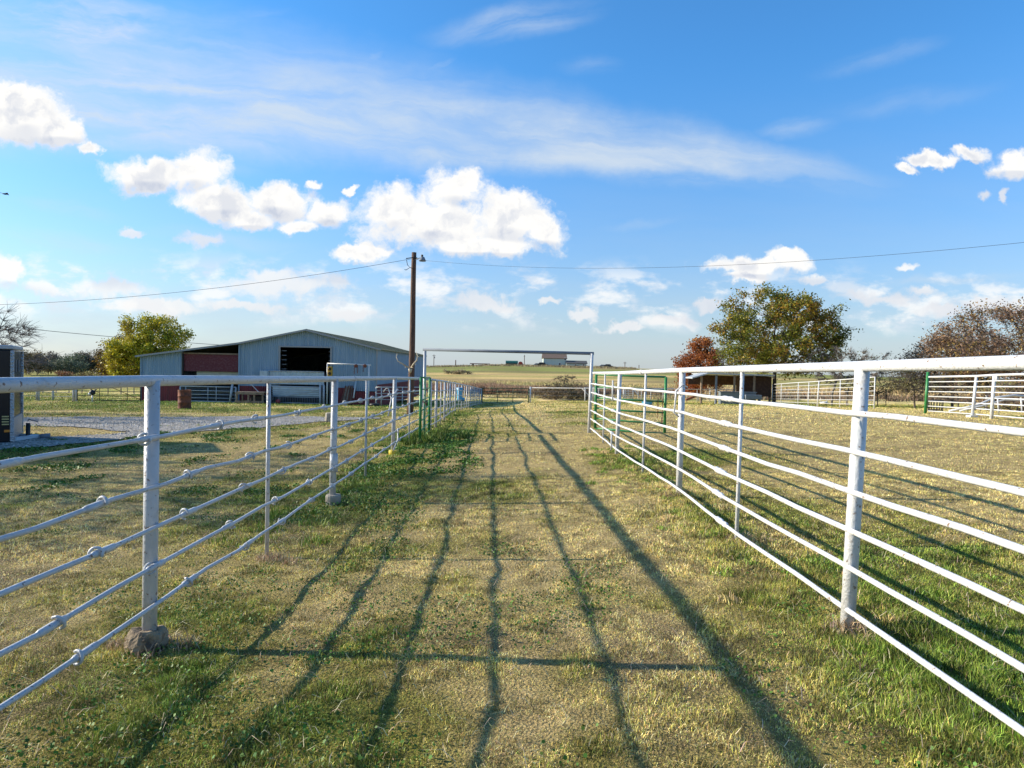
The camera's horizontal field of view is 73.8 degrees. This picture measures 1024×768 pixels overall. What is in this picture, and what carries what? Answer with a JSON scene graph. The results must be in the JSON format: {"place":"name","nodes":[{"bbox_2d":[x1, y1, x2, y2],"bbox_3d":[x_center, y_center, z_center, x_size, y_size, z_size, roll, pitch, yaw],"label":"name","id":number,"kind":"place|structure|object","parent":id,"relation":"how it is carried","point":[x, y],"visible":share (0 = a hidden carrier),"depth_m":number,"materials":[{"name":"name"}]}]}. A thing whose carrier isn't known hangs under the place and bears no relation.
{"place":"outdoors","nodes":[
{"label":"outdoors","id":0,"kind":"place"},
{"bbox_2d":[0,431,143,449],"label":"gravel track","id":1,"kind":"structure","parent":0,"point":[63,442],"depth_m":15.15,"materials":[{"name":"grey gravel"}]},
{"bbox_2d":[88,389,96,401],"bbox_3d":[-25.497,0.701,41.525,0.467,0.797,0.346,1,1,0],"label":"lawn ornament","id":2,"kind":"object","parent":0,"point":[92,392],"visible":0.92,"depth_m":41.45,"materials":[{"name":"white paint"}]},
{"bbox_2d":[4,326,216,344],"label":"power line","id":3,"kind":"object","parent":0,"point":[99,335],"visible":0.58,"depth_m":137.23,"materials":[{"name":"black metal"}]},
{"bbox_2d":[0,365,1023,767],"bbox_3d":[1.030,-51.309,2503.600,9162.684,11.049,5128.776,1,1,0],"label":"ground","id":4,"kind":"structure","parent":0,"point":[520,465],"depth_m":4.67,"materials":[{"name":"green plant"}]},
{"bbox_2d":[0,345,50,442],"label":"cargo trailer","id":5,"kind":"object","parent":4,"relation":"on","point":[11,404],"visible":0.88,"depth_m":14.40,"materials":[{"name":"silver metal"}]},
{"bbox_2d":[0,304,61,376],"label":"bare tree","id":6,"kind":"object","parent":4,"relation":"on","point":[43,361],"visible":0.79,"depth_m":25.93,"materials":[{"name":"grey plant"}]},
{"bbox_2d":[22,349,42,374],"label":"treeline oak","id":7,"kind":"object","parent":4,"relation":"on","point":[28,354],"visible":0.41,"depth_m":185.77,"materials":[{"name":"green plant"}]},
{"bbox_2d":[26,349,52,374],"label":"treeline oak","id":8,"kind":"object","parent":4,"relation":"on","point":[38,365],"visible":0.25,"depth_m":196.16,"materials":[{"name":"green plant"}]},
{"bbox_2d":[42,351,62,374],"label":"treeline oak","id":9,"kind":"object","parent":4,"relation":"on","point":[49,370],"visible":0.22,"depth_m":204.29,"materials":[{"name":"green plant"}]},
{"bbox_2d":[36,390,77,400],"bbox_3d":[-32.242,0.423,43.784,9.682,1.404,1.640,1,1,0],"label":"paddock fence","id":10,"kind":"object","parent":4,"relation":"on","point":[74,395],"visible":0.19,"depth_m":43.03,"materials":[{"name":"white paint"}]},
{"bbox_2d":[54,370,73,376],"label":"rust bush","id":11,"kind":"object","parent":4,"relation":"on","point":[63,373],"visible":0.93,"depth_m":169.79,"materials":[{"name":"brown plant"}]},
{"bbox_2d":[41,353,91,375],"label":"treeline oak","id":12,"kind":"object","parent":4,"relation":"on","point":[71,366],"visible":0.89,"depth_m":189.08,"materials":[{"name":"green plant"}]},
{"bbox_2d":[53,353,93,373],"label":"treeline oak","id":13,"kind":"object","parent":4,"relation":"on","point":[77,358],"visible":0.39,"depth_m":199.42,"materials":[{"name":"green plant"}]},
{"bbox_2d":[71,350,97,374],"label":"treeline oak","id":14,"kind":"object","parent":4,"relation":"on","point":[88,356],"visible":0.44,"depth_m":203.49,"materials":[{"name":"green plant"}]},
{"bbox_2d":[42,387,134,393],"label":"wire fence","id":15,"kind":"object","parent":4,"relation":"on","point":[107,390],"visible":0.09,"depth_m":72.04,"materials":[{"name":"grey metal"}]},
{"bbox_2d":[76,369,101,375],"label":"rust bush","id":16,"kind":"object","parent":4,"relation":"on","point":[89,373],"visible":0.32,"depth_m":119.51,"materials":[{"name":"brown plant"}]},
{"bbox_2d":[87,357,105,373],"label":"treeline oak","id":17,"kind":"object","parent":4,"relation":"on","point":[94,364],"visible":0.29,"depth_m":204.81,"materials":[{"name":"green plant"}]},
{"bbox_2d":[90,332,124,375],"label":"orange tree","id":18,"kind":"object","parent":4,"relation":"on","point":[98,354],"visible":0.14,"depth_m":116.11,"materials":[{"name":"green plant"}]},
{"bbox_2d":[77,387,140,400],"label":"farm gate","id":19,"kind":"structure","parent":4,"relation":"on","point":[127,391],"depth_m":44.72,"materials":[{"name":"grey"}]},
{"bbox_2d":[98,327,166,375],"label":"yellow tree","id":20,"kind":"object","parent":4,"relation":"on","point":[113,356],"visible":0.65,"depth_m":102.03,"materials":[{"name":"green plant"}]},
{"bbox_2d":[108,311,196,372],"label":"yellow tree","id":21,"kind":"object","parent":4,"relation":"on","point":[171,335],"visible":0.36,"depth_m":106.44,"materials":[{"name":"green plant"}]},
{"bbox_2d":[177,390,191,408],"bbox_3d":[-15.358,0.717,32.014,0.610,0.890,0.610,1,1,0],"label":"oil barrel","id":22,"kind":"object","parent":4,"relation":"on","point":[184,399],"visible":0.96,"depth_m":31.78,"materials":[{"name":"metal"}]},
{"bbox_2d":[23,416,379,432],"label":"gravel drive","id":23,"kind":"structure","parent":4,"relation":"on","point":[124,421],"depth_m":21.60,"materials":[{"name":"grey gravel"}]},
{"bbox_2d":[0,416,358,447],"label":"gravel stones","id":24,"kind":"object","parent":23,"relation":"on","point":[97,418],"visible":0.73,"depth_m":20.83,"materials":[{"name":"grey gravel"}]},
{"bbox_2d":[179,384,236,402],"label":"pipe gate","id":25,"kind":"structure","parent":4,"relation":"on","point":[230,398],"depth_m":47.61,"materials":[{"name":"grey metal"}]},
{"bbox_2d":[0,375,418,710],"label":"pipe fence","id":26,"kind":"object","parent":4,"relation":"on","point":[148,633],"visible":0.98,"depth_m":3.91,"materials":[{"name":"white metal"}]},
{"bbox_2d":[235,384,266,403],"bbox_3d":[-17.723,0.619,46.633,1.950,1.419,1.180,1,1,0],"label":"timber pen","id":27,"kind":"object","parent":4,"relation":"on","point":[256,397],"visible":0.84,"depth_m":46.10,"materials":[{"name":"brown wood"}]},
{"bbox_2d":[135,329,422,404],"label":"barn","id":28,"kind":"structure","parent":4,"relation":"on","point":[306,350],"depth_m":48.02,"materials":[{"name":"grey metal"}]},
{"bbox_2d":[184,354,237,371],"bbox_3d":[-21.159,-1.478,48.108,3.889,1.195,0.060,1,1,0],"label":"red door","id":29,"kind":"structure","parent":28,"relation":"in","point":[192,362],"depth_m":48.08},
{"bbox_2d":[266,385,324,403],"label":"sheeted gate","id":30,"kind":"structure","parent":4,"relation":"on","point":[285,391],"depth_m":47.51,"materials":[{"name":"white metal"}]},
{"bbox_2d":[268,370,323,384],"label":"sheeted gate","id":31,"kind":"structure","parent":4,"relation":"on","point":[294,373],"depth_m":47.75,"materials":[{"name":"white metal"}]},
{"bbox_2d":[325,412,330,421],"bbox_3d":[-6.428,1.195,24.203,0.388,0.370,0.394,1,1,0],"label":"concrete stump","id":32,"kind":"object","parent":4,"relation":"on","point":[327,417],"visible":0.45,"depth_m":24.03,"materials":[{"name":"white concrete"}]},
{"bbox_2d":[340,385,352,404],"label":"leaning poles","id":33,"kind":"object","parent":4,"relation":"on","point":[347,392],"visible":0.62,"depth_m":47.49,"materials":[{"name":"metal"}]},
{"bbox_2d":[326,363,370,404],"bbox_3d":[-11.210,0.072,46.818,3.033,2.986,0.099,1,1,0],"label":"pipe goalpost","id":34,"kind":"object","parent":4,"relation":"on","point":[368,365],"visible":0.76,"depth_m":46.77,"materials":[{"name":"white metal"}]},
{"bbox_2d":[328,366,332,375],"bbox_3d":[-12.427,-0.875,46.614,0.300,0.640,0.287,1,1,0],"label":"traffic signal","id":35,"kind":"object","parent":34,"relation":"attached to","point":[330,371],"visible":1,"depth_m":46.54,"materials":[{"name":"yellow"}]},
{"bbox_2d":[375,387,422,405],"bbox_3d":[-7.661,0.886,46.473,3.237,1.428,0.200,1,1,-18],"label":"pipe fence","id":36,"kind":"object","parent":4,"relation":"on","point":[381,393],"visible":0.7,"depth_m":46.20,"materials":[{"name":"grey metal"}]},
{"bbox_2d":[404,252,425,413],"bbox_3d":[-4.342,-2.235,30.783,1.036,7.422,0.479,2,1,27],"label":"utility pole","id":37,"kind":"object","parent":4,"relation":"on","point":[414,258],"visible":0.91,"depth_m":30.85,"materials":[{"name":"brown wood"}]},
{"bbox_2d":[1,259,408,304],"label":"power line","id":38,"kind":"object","parent":37,"relation":"attached to","point":[203,289],"visible":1,"depth_m":33.15,"materials":[{"name":"black"}]},
{"bbox_2d":[396,351,418,372],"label":"antlers","id":39,"kind":"object","parent":37,"relation":"attached to","point":[410,370],"visible":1,"depth_m":30.54},
{"bbox_2d":[426,242,1023,267],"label":"power line","id":40,"kind":"object","parent":37,"relation":"attached to","point":[779,262],"visible":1,"depth_m":19.08,"materials":[{"name":"black metal"}]},
{"bbox_2d":[419,377,430,439],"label":"green gate","id":41,"kind":"structure","parent":4,"relation":"on","point":[420,405],"depth_m":17.02,"materials":[{"name":"metal"}]},
{"bbox_2d":[426,378,481,429],"bbox_3d":[-2.766,0.858,40.498,0.496,3.038,43.945,1,1,-1],"label":"pipe fence","id":42,"kind":"object","parent":4,"relation":"on","point":[474,399],"visible":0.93,"depth_m":30.57,"materials":[{"name":"white metal"}]},
{"bbox_2d":[456,388,464,400],"bbox_3d":[-2.902,0.583,38.623,0.505,0.754,0.374,1,1,0],"label":"boot feeder","id":43,"kind":"object","parent":42,"relation":"hanging from","point":[461,398],"visible":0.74,"depth_m":38.52,"materials":[{"name":"blue plastic"}]},
{"bbox_2d":[443,368,471,373],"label":"brush clump","id":44,"kind":"object","parent":4,"relation":"on","point":[459,371],"visible":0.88,"depth_m":214.58,"materials":[{"name":"beige plant"}]},
{"bbox_2d":[482,388,528,403],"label":"gate","id":45,"kind":"structure","parent":4,"relation":"on","point":[497,397],"depth_m":62.61,"materials":[{"name":"metal"}]},
{"bbox_2d":[422,348,593,432],"bbox_3d":[-0.165,0.297,18.009,4.578,2.427,0.096,1,1,10],"label":"gate frame","id":46,"kind":"object","parent":4,"relation":"on","point":[425,350],"visible":0.74,"depth_m":17.88,"materials":[{"name":"white paint"}]},
{"bbox_2d":[0,424,1022,767],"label":"clover","id":47,"kind":"object","parent":4,"relation":"on","point":[450,444],"visible":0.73,"depth_m":4.66,"materials":[{"name":"green plant"}]},
{"bbox_2d":[506,361,517,364],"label":"quonset shed","id":48,"kind":"structure","parent":4,"relation":"on","point":[511,362],"depth_m":337.56,"materials":[{"name":"teal metal"}]},
{"bbox_2d":[531,386,564,398],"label":"brush clump","id":49,"kind":"object","parent":4,"relation":"on","point":[537,392],"visible":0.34,"depth_m":81.56,"materials":[{"name":"brown plant"}]},
{"bbox_2d":[542,354,587,365],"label":"farmhouse","id":50,"kind":"object","parent":4,"relation":"on","point":[554,359],"visible":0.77,"depth_m":342.82,"materials":[{"name":"grey metal"}]},
{"bbox_2d":[554,371,575,385],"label":"thorny shrub","id":51,"kind":"object","parent":4,"relation":"on","point":[570,377],"visible":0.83,"depth_m":87.97,"materials":[{"name":"brown plant"}]},
{"bbox_2d":[534,377,601,400],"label":"brush clump","id":52,"kind":"object","parent":4,"relation":"on","point":[565,389],"visible":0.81,"depth_m":77.70,"materials":[{"name":"brown plant"}]},
{"bbox_2d":[594,374,666,432],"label":"green gate","id":53,"kind":"structure","parent":4,"relation":"on","point":[657,400],"depth_m":17.23,"materials":[{"name":"metal"}]},
{"bbox_2d":[623,389,640,399],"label":"panel gate","id":54,"kind":"structure","parent":4,"relation":"on","point":[628,395],"depth_m":71.00,"materials":[{"name":"white metal"}]},
{"bbox_2d":[584,387,709,401],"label":"wire fence","id":55,"kind":"object","parent":4,"relation":"on","point":[598,391],"visible":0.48,"depth_m":73.65,"materials":[{"name":"white paint"}]},
{"bbox_2d":[529,387,807,403],"bbox_3d":[14.582,1.190,63.147,25.964,1.771,0.227,1,1,-2],"label":"rail fence","id":56,"kind":"object","parent":4,"relation":"on","point":[593,388],"visible":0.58,"depth_m":62.97,"materials":[{"name":"white paint"}]},
{"bbox_2d":[670,335,733,395],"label":"tree","id":57,"kind":"object","parent":4,"relation":"on","point":[707,353],"visible":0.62,"depth_m":69.29,"materials":[{"name":"red plant"}]},
{"bbox_2d":[426,363,1022,402],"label":"dry weeds","id":58,"kind":"object","parent":4,"relation":"on","point":[485,385],"visible":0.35,"depth_m":94.17,"materials":[{"name":"brown plant"}]},
{"bbox_2d":[686,373,774,403],"bbox_3d":[18.214,0.408,58.415,6.972,2.721,5.200,1,1,0],"label":"livestock shelter","id":59,"kind":"object","parent":4,"relation":"on","point":[760,384],"visible":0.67,"depth_m":57.01,"materials":[{"name":"brown metal"}]},
{"bbox_2d":[717,391,756,403],"bbox_3d":[18.278,1.136,55.430,3.000,1.035,0.700,1,1,0],"label":"water tank","id":60,"kind":"object","parent":4,"relation":"on","point":[735,394],"visible":0.61,"depth_m":55.13,"materials":[{"name":"grey metal"}]},
{"bbox_2d":[744,395,761,400],"bbox_3d":[19.392,1.268,55.033,1.300,0.800,0.600,1,1,0],"label":"feed bunk","id":61,"kind":"object","parent":4,"relation":"on","point":[758,397],"visible":0.72,"depth_m":54.73,"materials":[{"name":"metal"}]},
{"bbox_2d":[706,281,862,401],"bbox_3d":[23.037,-3.464,57.714,12.084,10.490,13.022,2,1,28],"label":"oak tree","id":62,"kind":"object","parent":4,"relation":"on","point":[765,351],"visible":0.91,"depth_m":55.81,"materials":[{"name":"green plant"}]},
{"bbox_2d":[590,355,1023,735],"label":"pipe fence","id":63,"kind":"object","parent":4,"relation":"on","point":[859,413],"visible":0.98,"depth_m":3.90,"materials":[{"name":"white metal"}]},
{"bbox_2d":[772,377,875,408],"bbox_3d":[20.858,0.660,47.524,0.451,2.547,17.073,1,1,2],"label":"pipe fence","id":64,"kind":"object","parent":4,"relation":"on","point":[808,392],"visible":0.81,"depth_m":45.97,"materials":[{"name":"white metal"}]},
{"bbox_2d":[833,380,853,405],"bbox_3d":[25.569,0.734,51.880,2.898,2.702,2.076,0,2,-39],"label":"pruned tree","id":65,"kind":"object","parent":4,"relation":"on","point":[847,398],"visible":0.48,"depth_m":51.91,"materials":[{"name":"brown plant"}]},
{"bbox_2d":[798,345,893,405],"bbox_3d":[25.625,-0.849,51.978,7.082,5.136,5.357,2,1,30],"label":"bare tree","id":66,"kind":"object","parent":4,"relation":"on","point":[837,376],"visible":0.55,"depth_m":51.84,"materials":[{"name":"brown plant"}]},
{"bbox_2d":[869,378,898,405],"bbox_3d":[30.102,0.516,55.855,3.493,2.691,3.471,2,1,25],"label":"young tree","id":67,"kind":"object","parent":4,"relation":"on","point":[877,393],"visible":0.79,"depth_m":55.77,"materials":[{"name":"green plant"}]},
{"bbox_2d":[880,386,894,405],"bbox_3d":[31.718,0.715,57.987,1.932,2.895,1.465,0,2,-37],"label":"young tree","id":68,"kind":"object","parent":4,"relation":"on","point":[886,395],"visible":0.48,"depth_m":57.98,"materials":[{"name":"green plant"}]},
{"bbox_2d":[882,371,951,407],"bbox_3d":[27.152,0.115,45.815,5.232,3.074,4.712,1,1,0],"label":"spreading tree","id":69,"kind":"object","parent":4,"relation":"on","point":[904,390],"visible":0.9,"depth_m":45.91,"materials":[{"name":"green plant"}]},
{"bbox_2d":[927,400,943,410],"bbox_3d":[22.350,1.129,36.024,0.779,0.580,0.780,1,1,0],"label":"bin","id":70,"kind":"object","parent":4,"relation":"on","point":[936,409],"visible":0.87,"depth_m":35.78,"materials":[{"name":"black metal"}]},
{"bbox_2d":[886,328,1023,406],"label":"brown tree","id":71,"kind":"object","parent":4,"relation":"on","point":[908,356],"visible":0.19,"depth_m":53.48,"materials":[{"name":"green plant"}]},
{"bbox_2d":[937,379,978,406],"bbox_3d":[27.479,0.680,41.830,2.513,1.960,2.873,2,1,32],"label":"thorny shrub","id":72,"kind":"object","parent":4,"relation":"on","point":[957,399],"visible":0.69,"depth_m":41.97,"materials":[{"name":"brown plant"}]},
{"bbox_2d":[910,297,1023,403],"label":"brown tree","id":73,"kind":"object","parent":4,"relation":"on","point":[968,350],"visible":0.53,"depth_m":47.97,"materials":[{"name":"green plant"}]},
{"bbox_2d":[924,372,1023,418],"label":"pipe fence","id":74,"kind":"object","parent":4,"relation":"on","point":[995,377],"visible":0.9,"depth_m":26.25,"materials":[{"name":"white metal"}]},
{"bbox_2d":[949,394,1023,412],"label":"pipe arch","id":75,"kind":"structure","parent":4,"relation":"on","point":[985,401],"depth_m":32.01,"materials":[{"name":"white paint"}]},
{"bbox_2d":[961,376,1023,410],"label":"thorny shrub","id":76,"kind":"object","parent":4,"relation":"on","point":[1007,389],"visible":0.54,"depth_m":37.93,"materials":[{"name":"brown plant"}]},
{"bbox_2d":[1008,296,1023,340],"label":"brown tree","id":77,"kind":"object","parent":4,"relation":"on","point":[1020,326],"visible":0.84,"depth_m":46.15,"materials":[{"name":"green plant"}]},
{"bbox_2d":[0,0,1023,378],"label":"sky","id":78,"kind":"structure","parent":0,"point":[148,148],"materials":[{"name":"blue"}]},
{"bbox_2d":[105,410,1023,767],"bbox_3d":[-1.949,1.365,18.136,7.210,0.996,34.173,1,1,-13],"label":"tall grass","id":79,"kind":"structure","parent":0,"point":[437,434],"depth_m":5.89,"materials":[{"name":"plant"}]}
]}

